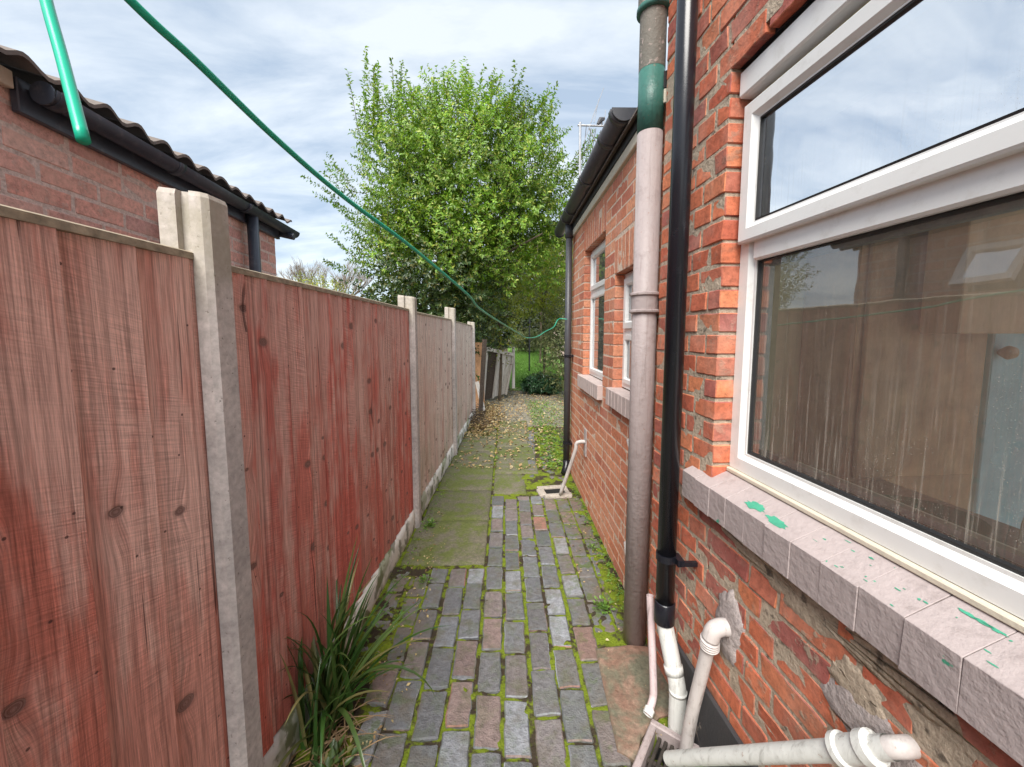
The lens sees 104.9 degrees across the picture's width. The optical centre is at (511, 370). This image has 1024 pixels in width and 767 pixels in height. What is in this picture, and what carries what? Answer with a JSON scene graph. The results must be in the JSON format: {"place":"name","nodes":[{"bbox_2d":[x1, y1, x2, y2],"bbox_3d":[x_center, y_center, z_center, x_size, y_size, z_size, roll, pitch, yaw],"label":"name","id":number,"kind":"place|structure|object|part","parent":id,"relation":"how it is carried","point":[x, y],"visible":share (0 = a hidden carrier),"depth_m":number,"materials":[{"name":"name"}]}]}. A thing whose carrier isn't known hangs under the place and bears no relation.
{"place":"outdoors","nodes":[
{"label":"outdoors","id":0,"kind":"place"},
{"bbox_2d":[0,0,668,325],"label":"sky","id":1,"kind":"structure","parent":0,"point":[286,61],"materials":[{"name":"white"}]},
{"bbox_2d":[401,420,538,566],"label":"slab path","id":2,"kind":"structure","parent":0,"point":[459,537],"depth_m":3.63,"materials":[{"name":"concrete"}]},
{"bbox_2d":[421,517,437,529],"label":"weed","id":3,"kind":"object","parent":2,"relation":"on","point":[429,523],"visible":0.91,"depth_m":3.06,"materials":[{"name":"green plant"}]},
{"bbox_2d":[288,426,667,766],"bbox_3d":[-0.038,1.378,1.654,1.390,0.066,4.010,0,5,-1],"label":"brick path","id":4,"kind":"structure","parent":0,"point":[454,749],"depth_m":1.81,"materials":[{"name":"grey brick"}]},
{"bbox_2d":[309,734,357,766],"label":"weed","id":5,"kind":"object","parent":4,"relation":"on","point":[331,758],"visible":0.97,"depth_m":1.36,"materials":[{"name":"green plant"}]},
{"bbox_2d":[278,535,449,766],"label":"grass clump","id":6,"kind":"object","parent":4,"relation":"on","point":[330,693],"visible":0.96,"depth_m":1.49,"materials":[{"name":"green plant"}]},
{"bbox_2d":[392,610,404,622],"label":"weed","id":7,"kind":"object","parent":4,"relation":"on","point":[401,613],"visible":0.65,"depth_m":2.08,"materials":[{"name":"green plant"}]},
{"bbox_2d":[418,574,431,582],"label":"weed","id":8,"kind":"object","parent":4,"relation":"on","point":[423,577],"visible":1,"depth_m":2.40,"materials":[{"name":"green plant"}]},
{"bbox_2d":[311,427,623,766],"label":"edge weeds","id":9,"kind":"object","parent":4,"relation":"on","point":[607,564],"visible":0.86,"depth_m":2.57,"materials":[{"name":"green plant"}]},
{"bbox_2d":[350,511,668,743],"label":"weeds","id":10,"kind":"object","parent":4,"relation":"on","point":[408,684],"visible":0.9,"depth_m":2.01,"materials":[{"name":"green plant"}]},
{"bbox_2d":[527,429,565,485],"bbox_3d":[0.367,1.056,5.104,0.401,0.062,2.534,0,5,-1],"label":"cobble edge","id":11,"kind":"object","parent":4,"relation":"on","point":[533,462],"visible":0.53,"depth_m":4.78,"materials":[{"name":"grey stone"}]},
{"bbox_2d":[536,485,571,498],"bbox_3d":[0.395,1.165,3.740,0.305,0.060,0.267,-1,5,-9],"label":"drain gully","id":12,"kind":"object","parent":4,"relation":"on","point":[551,491],"visible":0.79,"depth_m":3.72,"materials":[{"name":"concrete"}]},
{"bbox_2d":[592,595,615,613],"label":"weed","id":13,"kind":"object","parent":4,"relation":"on","point":[604,606],"visible":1,"depth_m":2.15,"materials":[{"name":"green plant"}]},
{"bbox_2d":[569,70,666,636],"bbox_3d":[1.870,-0.784,2.974,2.565,4.013,2.489,0,5,-1],"label":"brick extension","id":14,"kind":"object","parent":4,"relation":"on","point":[602,222],"visible":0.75,"depth_m":2.69,"materials":[{"name":"red brick"}]},
{"bbox_2d":[561,223,573,474],"bbox_3d":[0.571,-0.183,4.048,0.121,2.583,0.163,0,5,-1],"label":"downpipe","id":15,"kind":"object","parent":14,"relation":"attached to","point":[567,442],"visible":0.89,"depth_m":4.05,"materials":[{"name":"plastic"}]},
{"bbox_2d":[39,0,566,338],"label":"clothesline","id":16,"kind":"object","parent":15,"relation":"attached to","point":[71,95],"visible":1,"depth_m":0.34,"materials":[{"name":"green plastic"}]},
{"bbox_2d":[559,428,586,495],"bbox_3d":[0.535,0.834,3.495,0.300,0.666,0.089,4,7,37],"label":"waste pipe","id":17,"kind":"object","parent":14,"relation":"attached to","point":[584,442],"visible":0.96,"depth_m":3.44,"materials":[{"name":"white plastic"}]},
{"bbox_2d":[577,239,605,399],"bbox_3d":[0.685,-0.412,3.173,0.161,1.196,0.789,0,5,-1],"label":"window","id":18,"kind":"structure","parent":14,"relation":"in","point":[591,385],"depth_m":3.24,"materials":[{"name":"white plastic"}]},
{"bbox_2d":[554,107,636,237],"bbox_3d":[0.557,-1.440,3.235,0.137,0.116,2.441,0,5,-1],"label":"roof gutter","id":19,"kind":"object","parent":14,"relation":"attached to","point":[615,124],"visible":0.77,"depth_m":2.50,"materials":[{"name":"plastic"}]},
{"bbox_2d":[606,271,632,418],"bbox_3d":[0.700,-0.159,2.196,0.161,0.833,0.717,0,5,-1],"label":"window","id":20,"kind":"structure","parent":14,"relation":"in","point":[618,398],"depth_m":2.44,"materials":[{"name":"white plastic"}]},
{"bbox_2d":[595,645,668,762],"bbox_3d":[0.536,1.363,1.641,0.320,0.042,0.520,0,5,-1],"label":"concrete pad","id":21,"kind":"object","parent":4,"relation":"on","point":[625,675],"visible":0.69,"depth_m":1.64,"materials":[{"name":"beige concrete"}]},
{"bbox_2d":[643,594,656,718],"bbox_3d":[0.553,1.131,1.559,0.053,0.427,0.150,2,6,19],"label":"overflow pipe","id":22,"kind":"object","parent":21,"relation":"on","point":[648,710],"visible":1,"depth_m":1.56,"materials":[{"name":"white plastic"}]},
{"bbox_2d":[632,719,699,766],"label":"drain gully","id":23,"kind":"object","parent":4,"relation":"on","point":[668,739],"visible":0.56,"depth_m":1.44,"materials":[{"name":"plastic"}]},
{"bbox_2d":[480,390,570,426],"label":"garden path","id":24,"kind":"structure","parent":0,"point":[513,401],"depth_m":8.13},
{"bbox_2d":[475,342,484,407],"bbox_3d":[-0.705,0.128,7.664,0.330,1.330,0.020,0,5,-1],"label":"plywood sheet","id":25,"kind":"object","parent":24,"relation":"on","point":[478,363],"visible":0.14,"depth_m":7.63,"materials":[{"name":"brown wood"}]},
{"bbox_2d":[467,403,494,430],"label":"dead twigs","id":26,"kind":"object","parent":24,"relation":"on","point":[479,416],"visible":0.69,"depth_m":6.53,"materials":[{"name":"brown plant"}]},
{"bbox_2d":[484,347,513,400],"bbox_3d":[-0.323,0.061,8.929,0.178,1.195,0.946,5,7,43],"label":"broken fence panel","id":27,"kind":"object","parent":24,"relation":"on","point":[491,385],"visible":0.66,"depth_m":8.87,"materials":[{"name":"grey wood"}]},
{"bbox_2d":[452,387,570,469],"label":"fallen leaves","id":28,"kind":"object","parent":24,"relation":"on","point":[490,414],"visible":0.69,"depth_m":6.39,"materials":[{"name":"brown plant"}]},
{"bbox_2d":[512,347,514,387],"bbox_3d":[0.035,-0.055,9.437,0.042,0.993,0.060,5,7,44],"label":"garden stake","id":29,"kind":"object","parent":24,"relation":"on","point":[513,373],"visible":0.93,"depth_m":9.43,"materials":[{"name":"grey wood"}]},
{"bbox_2d":[519,372,563,394],"bbox_3d":[0.748,0.374,9.997,1.160,0.667,1.090,0,5,-1],"label":"laurel shrub","id":30,"kind":"object","parent":24,"relation":"on","point":[533,385],"visible":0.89,"depth_m":9.74,"materials":[{"name":"green plant"}]},
{"bbox_2d":[508,346,563,389],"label":"lawn ground","id":31,"kind":"structure","parent":0,"point":[510,384],"depth_m":14.26,"materials":[{"name":"green plant"}]},
{"bbox_2d":[508,328,543,352],"bbox_3d":[0.724,-1.025,18.220,1.910,1.882,1.519,0,5,-1],"label":"shrub","id":32,"kind":"object","parent":31,"relation":"on","point":[526,341],"visible":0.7,"depth_m":18.00,"materials":[{"name":"green plant"}]},
{"bbox_2d":[529,318,529,370],"bbox_3d":[0.583,-0.722,13.200,0.046,2.100,0.046,-2,6,-23],"label":"line prop","id":33,"kind":"object","parent":31,"relation":"on","point":[529,345],"visible":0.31,"depth_m":13.17,"materials":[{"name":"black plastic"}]},
{"bbox_2d":[555,427,563,440],"bbox_3d":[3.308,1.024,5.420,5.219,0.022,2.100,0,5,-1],"label":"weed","id":34,"kind":"object","parent":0,"point":[559,434],"depth_m":6.11,"materials":[{"name":"plant"}]},
{"bbox_2d":[525,399,570,468],"bbox_3d":[0.766,0.885,6.523,0.988,0.118,4.448,0,5,-1],"label":"ground cover","id":35,"kind":"object","parent":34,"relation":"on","point":[556,441],"visible":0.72,"depth_m":6.22,"materials":[{"name":"green plant"}]},
{"bbox_2d":[578,88,605,174],"bbox_3d":[1.105,-2.672,5.193,0.492,2.103,0.208,0,5,-1],"label":"tv aerial","id":36,"kind":"object","parent":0,"point":[600,120],"visible":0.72,"depth_m":5.14,"materials":[{"name":"metal"}]},
{"label":"ground","id":37,"kind":"structure","parent":0,"visible":0},
{"bbox_2d":[0,45,299,275],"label":"neighbour outbuilding","id":38,"kind":"structure","parent":37,"relation":"on","point":[115,174],"depth_m":1.56,"materials":[{"name":"brick"}]},
{"bbox_2d":[156,187,263,766],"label":"fence post","id":39,"kind":"object","parent":37,"relation":"on","point":[196,223],"visible":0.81,"depth_m":1.04,"materials":[{"name":"concrete"}]},
{"bbox_2d":[294,270,352,294],"bbox_3d":[-9.635,-2.635,19.727,3.960,4.807,2.938,0,5,-1],"label":"yellow bush","id":40,"kind":"object","parent":37,"relation":"on","point":[323,280],"visible":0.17,"depth_m":19.21,"materials":[{"name":"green plant"}]},
{"bbox_2d":[276,258,372,294],"bbox_3d":[-9.728,-3.127,20.657,5.323,5.610,2.851,0,5,-1],"label":"bare tree","id":41,"kind":"object","parent":37,"relation":"on","point":[301,270],"visible":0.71,"depth_m":20.32,"materials":[{"name":"grey plant"}]},
{"bbox_2d":[263,510,414,766],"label":"gravel board","id":42,"kind":"object","parent":37,"relation":"on","point":[286,738],"visible":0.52,"depth_m":1.99,"materials":[{"name":"concrete"}]},
{"bbox_2d":[231,265,412,756],"bbox_3d":[-0.804,0.387,2.040,0.066,1.542,1.881,0,5,1],"label":"wooden fence","id":43,"kind":"object","parent":42,"relation":"on","point":[324,389],"visible":0.91,"depth_m":1.54,"materials":[{"name":"red wood"}]},
{"bbox_2d":[398,295,421,527],"bbox_3d":[-0.776,0.383,3.005,0.121,1.882,0.086,0,5,1],"label":"fence post","id":44,"kind":"object","parent":37,"relation":"on","point":[409,303],"visible":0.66,"depth_m":2.96,"materials":[{"name":"concrete"}]},
{"bbox_2d":[333,229,516,380],"bbox_3d":[-1.274,-0.940,8.234,4.589,3.561,3.410,-5,7,-42],"label":"ivy bush","id":45,"kind":"object","parent":37,"relation":"on","point":[438,299],"visible":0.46,"depth_m":7.18,"materials":[{"name":"green plant"}]},
{"bbox_2d":[421,444,453,516],"bbox_3d":[-0.750,1.091,3.985,0.047,0.216,1.770,0,5,1],"label":"gravel board","id":46,"kind":"object","parent":37,"relation":"on","point":[430,489],"visible":0.62,"depth_m":3.79,"materials":[{"name":"concrete"}]},
{"bbox_2d":[417,312,452,495],"bbox_3d":[-0.770,0.225,3.900,0.066,1.522,1.785,0,5,1],"label":"wooden fence","id":47,"kind":"object","parent":46,"relation":"on","point":[434,334],"visible":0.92,"depth_m":3.76,"materials":[{"name":"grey wood"}]},
{"bbox_2d":[300,46,599,311],"bbox_3d":[-1.092,-2.702,8.068,5.942,7.101,3.225,0,5,-1],"label":"garden tree","id":48,"kind":"object","parent":37,"relation":"on","point":[444,164],"visible":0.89,"depth_m":7.42,"materials":[{"name":"green plant"}]},
{"bbox_2d":[445,307,457,455],"bbox_3d":[-0.742,0.197,4.816,0.121,1.917,0.086,0,5,1],"label":"fence post","id":49,"kind":"object","parent":37,"relation":"on","point":[450,313],"visible":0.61,"depth_m":4.76,"materials":[{"name":"concrete"}]},
{"bbox_2d":[457,413,472,448],"bbox_3d":[-0.715,0.911,5.918,0.045,0.216,2.015,0,5,1],"label":"gravel board","id":50,"kind":"object","parent":37,"relation":"on","point":[461,434],"visible":0.43,"depth_m":5.67,"materials":[{"name":"concrete"}]},
{"bbox_2d":[456,321,472,435],"bbox_3d":[-0.734,0.050,5.834,0.068,1.512,2.031,0,5,1],"label":"wooden fence","id":51,"kind":"object","parent":50,"relation":"on","point":[464,370],"visible":0.77,"depth_m":5.77,"materials":[{"name":"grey wood"}]},
{"bbox_2d":[467,322,475,415],"bbox_3d":[-0.705,0.062,6.872,0.121,1.807,0.086,0,5,1],"label":"fence post","id":52,"kind":"object","parent":37,"relation":"on","point":[473,359],"visible":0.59,"depth_m":6.81,"materials":[{"name":"concrete"}]},
{"bbox_2d":[436,282,516,349],"bbox_3d":[-1.388,-1.175,13.471,3.071,4.072,3.796,0,5,-1],"label":"side bush","id":53,"kind":"object","parent":37,"relation":"on","point":[492,331],"visible":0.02,"depth_m":13.27,"materials":[{"name":"green plant"}]},
{"bbox_2d":[475,381,484,409],"bbox_3d":[-0.576,0.575,7.377,0.244,0.726,0.068,3,6,31],"label":"leaning board","id":54,"kind":"object","parent":37,"relation":"on","point":[477,385],"visible":0.36,"depth_m":7.37,"materials":[{"name":"grey wood"}]},
{"bbox_2d":[478,339,486,411],"bbox_3d":[-0.548,0.220,7.244,0.183,1.571,0.084,0,5,-1],"label":"leaning post","id":55,"kind":"object","parent":37,"relation":"on","point":[482,371],"visible":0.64,"depth_m":7.21,"materials":[{"name":"brown wood"}]},
{"bbox_2d":[466,227,530,400],"bbox_3d":[-0.321,-1.348,8.810,1.467,4.260,1.519,0,5,-1],"label":"tree","id":56,"kind":"object","parent":37,"relation":"on","point":[518,311],"visible":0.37,"depth_m":8.77,"materials":[{"name":"green plant"}]},
{"bbox_2d":[461,257,571,356],"bbox_3d":[-0.155,-2.886,20.424,8.861,6.773,3.260,0,5,-1],"label":"hedge","id":57,"kind":"object","parent":37,"relation":"on","point":[523,323],"visible":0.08,"depth_m":19.69,"materials":[{"name":"green plant"}]},
{"bbox_2d":[485,230,572,362],"bbox_3d":[1.041,-2.639,14.763,4.803,5.729,3.823,0,5,-1],"label":"tree","id":58,"kind":"object","parent":37,"relation":"on","point":[536,292],"visible":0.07,"depth_m":14.71,"materials":[{"name":"green plant"}]},
{"bbox_2d":[504,234,572,372],"bbox_3d":[0.891,-1.714,10.395,2.365,4.697,2.340,4,6,34],"label":"tree","id":59,"kind":"object","parent":37,"relation":"on","point":[539,303],"visible":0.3,"depth_m":10.19,"materials":[{"name":"green plant"}]},
{"bbox_2d":[528,284,571,400],"bbox_3d":[1.337,-0.682,9.600,1.923,2.946,3.554,0,5,-1],"label":"olive hedge","id":60,"kind":"object","parent":37,"relation":"on","point":[553,341],"visible":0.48,"depth_m":9.24,"materials":[{"name":"green plant"}]},
{"bbox_2d":[647,0,1023,766],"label":"brick house","id":61,"kind":"structure","parent":37,"relation":"on","point":[823,128],"depth_m":0.96,"materials":[{"name":"red brick"}]},
{"bbox_2d":[623,0,669,645],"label":"soil pipe","id":62,"kind":"object","parent":61,"relation":"attached to","point":[651,16],"visible":0.93,"depth_m":1.75,"materials":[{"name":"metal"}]},
{"bbox_2d":[654,0,698,628],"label":"downpipe","id":63,"kind":"object","parent":61,"relation":"attached to","point":[669,558],"visible":1,"depth_m":1.39,"materials":[{"name":"black plastic"}]},
{"bbox_2d":[657,625,686,734],"bbox_3d":[0.610,1.193,1.513,0.069,0.465,0.138,-3,6,-26],"label":"rainwater shoe","id":64,"kind":"object","parent":63,"relation":"attached to","point":[673,669],"visible":0.8,"depth_m":1.47,"materials":[{"name":"white plastic"}]},
{"bbox_2d":[679,617,730,748],"bbox_3d":[0.643,1.117,1.319,0.169,0.637,0.089,4,7,40],"label":"waste pipe","id":65,"kind":"object","parent":61,"relation":"attached to","point":[714,632],"visible":0.91,"depth_m":1.30,"materials":[{"name":"white plastic"}]},
{"bbox_2d":[663,727,920,766],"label":"condensate pipe","id":66,"kind":"object","parent":61,"relation":"attached to","point":[861,747],"visible":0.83,"depth_m":0.85,"materials":[{"name":"white plastic"}]},
{"bbox_2d":[682,0,1023,766],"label":"window","id":67,"kind":"structure","parent":61,"relation":"in","point":[907,119],"depth_m":0.83,"materials":[{"name":"white plastic"}]},
{"bbox_2d":[793,231,987,509],"bbox_3d":[1.542,0.175,1.627,0.550,2.350,0.265,0,5,-5],"label":"tall cupboard","id":68,"kind":"object","parent":61,"relation":"on","point":[894,369],"visible":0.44,"depth_m":1.50,"materials":[{"name":"brown wood"}]},
{"bbox_3d":[1.550,-0.261,1.463,0.495,1.350,0.018,0,5,-5],"label":"door","id":69,"kind":"part","parent":68,"relation":"part of","materials":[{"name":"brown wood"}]},
{"bbox_2d":[849,480,1019,548],"bbox_3d":[1.230,0.996,0.414,0.630,0.941,2.740,0,5,-5],"label":"worktop","id":70,"kind":"object","parent":61,"relation":"on","point":[1002,532],"depth_m":1.33,"materials":[{"name":"stone"}]},
{"bbox_2d":[884,495,993,536],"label":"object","id":71,"kind":"object","parent":70,"relation":"on","point":[975,523],"visible":0.21,"depth_m":1.11,"materials":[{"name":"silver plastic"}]},
{"bbox_2d":[1017,517,1023,552],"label":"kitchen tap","id":72,"kind":"object","parent":70,"relation":"on","point":[1020,548],"visible":0.18,"depth_m":0.75,"materials":[{"name":"silver metal"}]},
{"bbox_2d":[919,209,1023,333],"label":"wall cupboard","id":73,"kind":"object","parent":61,"relation":"attached to","point":[974,278],"depth_m":1.29,"materials":[{"name":"brown wood"}]},
{"bbox_2d":[968,334,1023,528],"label":"blue door","id":74,"kind":"structure","parent":61,"relation":"attached to","point":[988,485],"depth_m":1.73,"materials":[{"name":"paint"}]},
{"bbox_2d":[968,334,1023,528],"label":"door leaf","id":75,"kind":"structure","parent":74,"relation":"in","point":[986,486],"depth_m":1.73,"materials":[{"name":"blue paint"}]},
{"label":"gravel board","id":76,"kind":"object","parent":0,"visible":0},
{"bbox_2d":[0,204,229,766],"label":"wooden fence","id":77,"kind":"object","parent":76,"relation":"on","point":[110,648],"visible":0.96,"depth_m":0.78,"materials":[{"name":"red wood"}]}
]}

